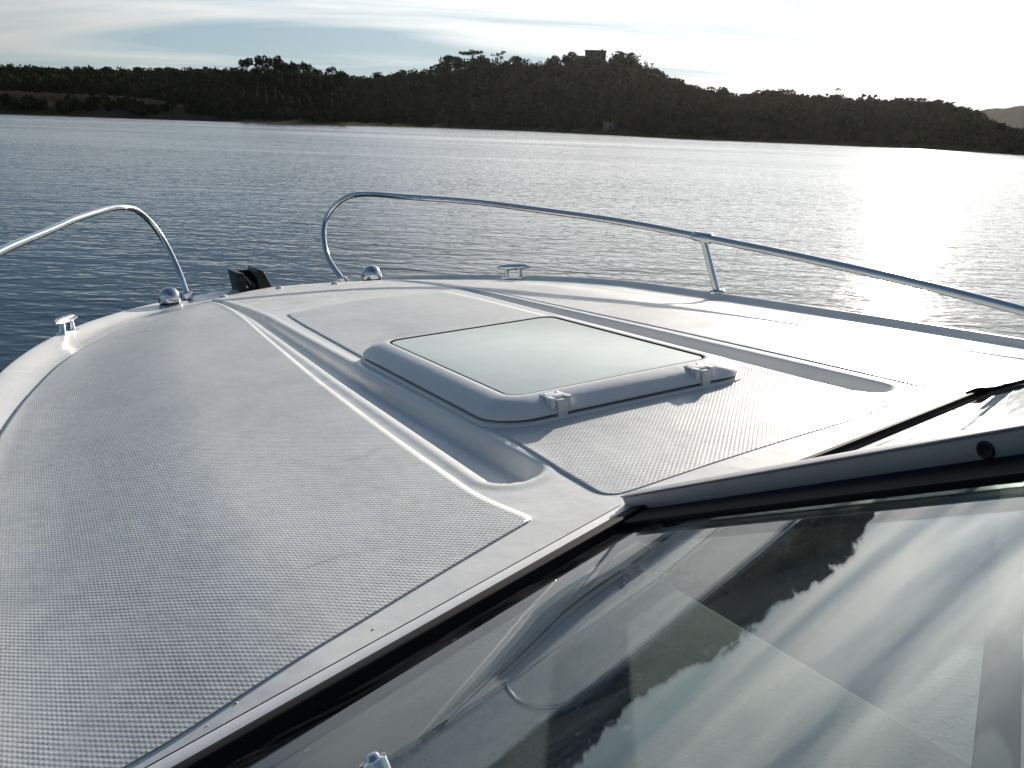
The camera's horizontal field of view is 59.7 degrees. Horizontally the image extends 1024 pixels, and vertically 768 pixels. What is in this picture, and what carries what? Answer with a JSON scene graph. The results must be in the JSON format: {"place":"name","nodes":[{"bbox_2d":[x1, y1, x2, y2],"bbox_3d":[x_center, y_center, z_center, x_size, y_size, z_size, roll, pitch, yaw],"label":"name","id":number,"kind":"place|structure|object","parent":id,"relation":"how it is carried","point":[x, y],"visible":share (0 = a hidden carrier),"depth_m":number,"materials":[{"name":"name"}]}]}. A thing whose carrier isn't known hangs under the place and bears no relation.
{"place":"outdoors","nodes":[
{"label":"outdoors","id":0,"kind":"place"},
{"bbox_2d":[0,114,1023,767],"bbox_3d":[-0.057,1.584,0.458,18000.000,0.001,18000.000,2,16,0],"label":"lake water","id":1,"kind":"structure","parent":0,"point":[214,200],"depth_m":17.22,"materials":[{"name":"blue liquid"}]},
{"bbox_2d":[0,191,1023,767],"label":"motorboat","id":2,"kind":"object","parent":1,"relation":"on","point":[258,521],"visible":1,"depth_m":1.31,"materials":[{"name":"white plastic"}]},
{"bbox_2d":[0,69,1023,154],"bbox_3d":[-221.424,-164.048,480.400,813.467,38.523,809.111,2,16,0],"label":"hillside","id":3,"kind":"structure","parent":0,"point":[174,114],"depth_m":278.56,"materials":[{"name":"green plant"}]},
{"bbox_2d":[0,90,183,108],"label":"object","id":4,"kind":"object","parent":3,"relation":"on","point":[42,95],"visible":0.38,"depth_m":282.07,"materials":[{"name":"green plant"}]},
{"bbox_2d":[234,58,250,95],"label":"tree","id":5,"kind":"object","parent":3,"relation":"on","point":[240,80],"visible":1,"depth_m":315.10,"materials":[{"name":"green plant"}]},
{"bbox_2d":[248,55,269,98],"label":"tree","id":6,"kind":"object","parent":3,"relation":"on","point":[258,62],"visible":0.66,"depth_m":321.24,"materials":[{"name":"green plant"}]},
{"bbox_2d":[252,55,272,103],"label":"tree","id":7,"kind":"object","parent":3,"relation":"on","point":[264,69],"visible":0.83,"depth_m":313.22,"materials":[{"name":"green plant"}]},
{"bbox_2d":[263,55,287,100],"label":"tree","id":8,"kind":"object","parent":3,"relation":"on","point":[272,80],"visible":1,"depth_m":311.52,"materials":[{"name":"green plant"}]},
{"bbox_2d":[280,62,297,104],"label":"poplar tree","id":9,"kind":"object","parent":3,"relation":"on","point":[290,76],"visible":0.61,"depth_m":320.98,"materials":[{"name":"green plant"}]},
{"bbox_2d":[288,61,308,103],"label":"poplar tree","id":10,"kind":"object","parent":3,"relation":"on","point":[297,90],"visible":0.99,"depth_m":314.93,"materials":[{"name":"green plant"}]},
{"bbox_2d":[300,61,320,101],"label":"tree","id":11,"kind":"object","parent":3,"relation":"on","point":[309,77],"visible":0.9,"depth_m":326.65,"materials":[{"name":"green plant"}]},
{"bbox_2d":[311,67,327,99],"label":"poplar tree","id":12,"kind":"object","parent":3,"relation":"on","point":[315,73],"visible":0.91,"depth_m":329.80,"materials":[{"name":"green plant"}]},
{"bbox_2d":[321,66,337,105],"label":"poplar tree","id":13,"kind":"object","parent":3,"relation":"on","point":[326,78],"visible":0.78,"depth_m":330.21,"materials":[{"name":"green plant"}]},
{"bbox_2d":[328,70,347,103],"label":"poplar tree","id":14,"kind":"object","parent":3,"relation":"on","point":[340,77],"visible":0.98,"depth_m":326.83,"materials":[{"name":"green plant"}]},
{"bbox_2d":[372,72,384,78],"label":"broadleaf tree","id":15,"kind":"object","parent":3,"relation":"on","point":[377,74],"visible":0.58,"depth_m":492.42,"materials":[{"name":"green plant"}]},
{"bbox_2d":[439,55,453,61],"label":"broadleaf tree","id":16,"kind":"object","parent":3,"relation":"on","point":[446,58],"visible":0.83,"depth_m":518.36,"materials":[{"name":"green plant"}]},
{"bbox_2d":[451,56,464,62],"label":"broadleaf tree","id":17,"kind":"object","parent":3,"relation":"on","point":[457,57],"visible":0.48,"depth_m":519.70,"materials":[{"name":"green plant"}]},
{"bbox_2d":[459,49,483,58],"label":"pine tree","id":18,"kind":"object","parent":3,"relation":"on","point":[473,53],"visible":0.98,"depth_m":517.95,"materials":[{"name":"green plant"}]},
{"bbox_2d":[478,55,490,62],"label":"broadleaf tree","id":19,"kind":"object","parent":3,"relation":"on","point":[484,58],"visible":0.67,"depth_m":520.39,"materials":[{"name":"green plant"}]},
{"bbox_2d":[491,51,505,61],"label":"broadleaf tree","id":20,"kind":"object","parent":3,"relation":"on","point":[502,53],"visible":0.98,"depth_m":520.74,"materials":[{"name":"green plant"}]},
{"bbox_2d":[0,53,1023,152],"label":"woodland","id":21,"kind":"object","parent":3,"relation":"on","point":[674,107],"visible":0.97,"depth_m":317.54,"materials":[{"name":"green plant"}]},
{"bbox_2d":[510,56,525,62],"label":"broadleaf tree","id":22,"kind":"object","parent":3,"relation":"on","point":[517,58],"visible":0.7,"depth_m":520.87,"materials":[{"name":"green plant"}]},
{"bbox_2d":[546,55,559,62],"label":"broadleaf tree","id":23,"kind":"object","parent":3,"relation":"on","point":[552,58],"visible":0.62,"depth_m":520.21,"materials":[{"name":"green plant"}]},
{"bbox_2d":[562,51,577,61],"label":"broadleaf tree","id":24,"kind":"object","parent":3,"relation":"on","point":[571,54],"visible":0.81,"depth_m":519.00,"materials":[{"name":"green plant"}]},
{"bbox_2d":[574,49,606,64],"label":"stone house","id":25,"kind":"structure","parent":3,"relation":"on","point":[596,54],"depth_m":509.03,"materials":[{"name":"stone"}]},
{"bbox_2d":[603,121,613,130],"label":"shore hut","id":26,"kind":"object","parent":3,"relation":"on","point":[607,125],"visible":0.92,"depth_m":302.80,"materials":[{"name":"stone"}]},
{"bbox_2d":[614,51,626,57],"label":"broadleaf tree","id":27,"kind":"object","parent":3,"relation":"on","point":[619,54],"visible":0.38,"depth_m":512.38,"materials":[{"name":"green plant"}]},
{"bbox_2d":[621,52,640,60],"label":"broadleaf tree","id":28,"kind":"object","parent":3,"relation":"on","point":[631,54],"visible":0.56,"depth_m":505.56,"materials":[{"name":"green plant"}]},
{"bbox_2d":[637,60,653,68],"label":"broadleaf tree","id":29,"kind":"object","parent":3,"relation":"on","point":[646,65],"visible":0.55,"depth_m":492.20,"materials":[{"name":"green plant"}]},
{"bbox_2d":[706,86,728,92],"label":"broadleaf tree","id":30,"kind":"object","parent":3,"relation":"on","point":[720,88],"visible":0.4,"depth_m":364.75,"materials":[{"name":"green plant"}]},
{"bbox_2d":[751,89,766,95],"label":"broadleaf tree","id":31,"kind":"object","parent":3,"relation":"on","point":[758,91],"visible":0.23,"depth_m":347.28,"materials":[{"name":"green plant"}]},
{"bbox_2d":[767,88,794,93],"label":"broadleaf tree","id":32,"kind":"object","parent":3,"relation":"on","point":[784,91],"visible":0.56,"depth_m":338.34,"materials":[{"name":"green plant"}]},
{"bbox_2d":[827,88,844,98],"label":"broadleaf tree","id":33,"kind":"object","parent":3,"relation":"on","point":[842,96],"visible":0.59,"depth_m":316.56,"materials":[{"name":"green plant"}]},
{"bbox_2d":[829,95,849,100],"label":"broadleaf tree","id":34,"kind":"object","parent":3,"relation":"on","point":[836,96],"visible":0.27,"depth_m":315.46,"materials":[{"name":"green plant"}]},
{"bbox_2d":[902,97,927,104],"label":"broadleaf tree","id":35,"kind":"object","parent":3,"relation":"on","point":[909,102],"visible":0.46,"depth_m":281.62,"materials":[{"name":"green plant"}]},
{"bbox_2d":[0,0,1023,110],"label":"sky","id":36,"kind":"structure","parent":0,"point":[967,53],"materials":[{"name":"white"}]},
{"bbox_2d":[981,106,1023,128],"bbox_3d":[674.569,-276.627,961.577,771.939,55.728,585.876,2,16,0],"label":"distant hills","id":37,"kind":"structure","parent":0,"point":[1013,117],"depth_m":1065.28,"materials":[{"name":"grey plant"}]}
]}

